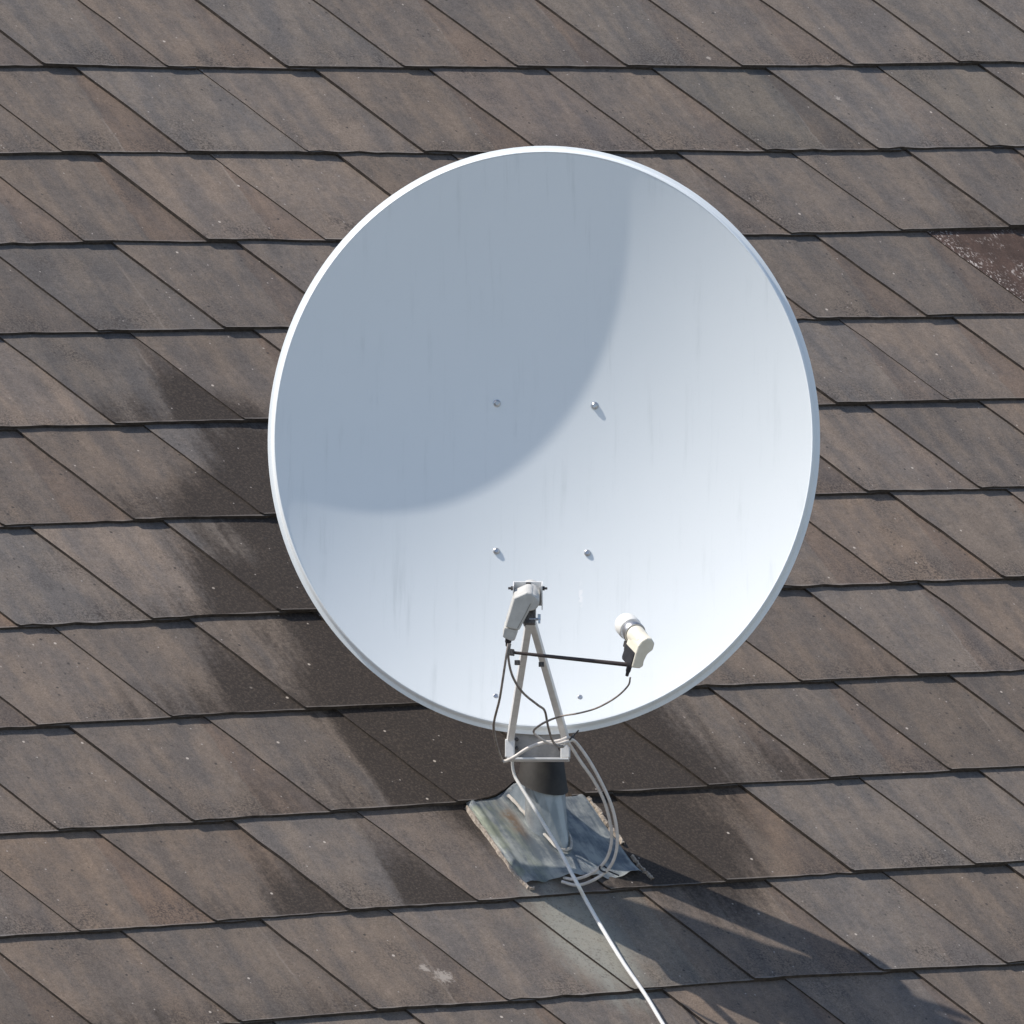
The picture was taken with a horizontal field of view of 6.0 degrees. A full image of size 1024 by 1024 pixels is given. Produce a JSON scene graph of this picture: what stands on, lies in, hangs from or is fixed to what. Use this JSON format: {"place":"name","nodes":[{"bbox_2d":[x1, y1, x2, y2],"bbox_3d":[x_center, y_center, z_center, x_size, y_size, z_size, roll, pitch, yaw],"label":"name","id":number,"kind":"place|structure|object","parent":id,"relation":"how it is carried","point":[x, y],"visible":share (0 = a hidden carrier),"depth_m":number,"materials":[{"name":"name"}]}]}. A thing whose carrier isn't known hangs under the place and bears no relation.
{"place":"outdoors","nodes":[
{"label":"outdoors","id":0,"kind":"place"},
{"bbox_2d":[0,0,1023,1023],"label":"roof","id":1,"kind":"structure","parent":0,"point":[240,783],"depth_m":13.53,"materials":[{"name":"tile"}]},
{"bbox_2d":[465,783,653,890],"bbox_3d":[0.056,0.427,13.087,0.219,0.146,0.172,-2,4,-36],"label":"mast flashing","id":2,"kind":"object","parent":1,"relation":"on","point":[577,827],"visible":0.98,"depth_m":13.06,"materials":[{"name":"metal"}]},
{"bbox_2d":[268,146,819,837],"bbox_3d":[0.101,-0.016,12.898,0.591,0.931,0.666,-2,4,-36],"label":"satellite dish","id":3,"kind":"object","parent":2,"relation":"on","point":[550,414],"visible":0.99,"depth_m":13.00,"materials":[{"name":"metal"}]},
{"bbox_2d":[492,643,572,762],"bbox_3d":[-0.007,0.250,12.720,0.093,0.180,0.339,1,3,15],"label":"coaxial cable","id":4,"kind":"object","parent":3,"relation":"attached to","point":[519,753],"visible":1,"depth_m":12.82,"materials":[{"name":"white plastic"}]},
{"bbox_2d":[507,643,612,880],"bbox_3d":[0.068,0.331,12.770,0.076,0.347,0.452,1,3,10],"label":"coaxial cable","id":5,"kind":"object","parent":3,"relation":"attached to","point":[585,768],"visible":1,"depth_m":12.90,"materials":[{"name":"white plastic"}]},
{"bbox_2d":[533,677,630,886],"bbox_3d":[0.088,0.356,12.784,0.120,0.310,0.417,0,3,-2],"label":"coaxial cable","id":6,"kind":"object","parent":3,"relation":"attached to","point":[608,868],"visible":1,"depth_m":12.90,"materials":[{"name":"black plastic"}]},
{"bbox_2d":[511,762,664,1023],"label":"coaxial cable","id":7,"kind":"object","parent":1,"relation":"on","point":[610,942],"visible":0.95,"depth_m":12.96,"materials":[{"name":"white plastic"}]}
]}

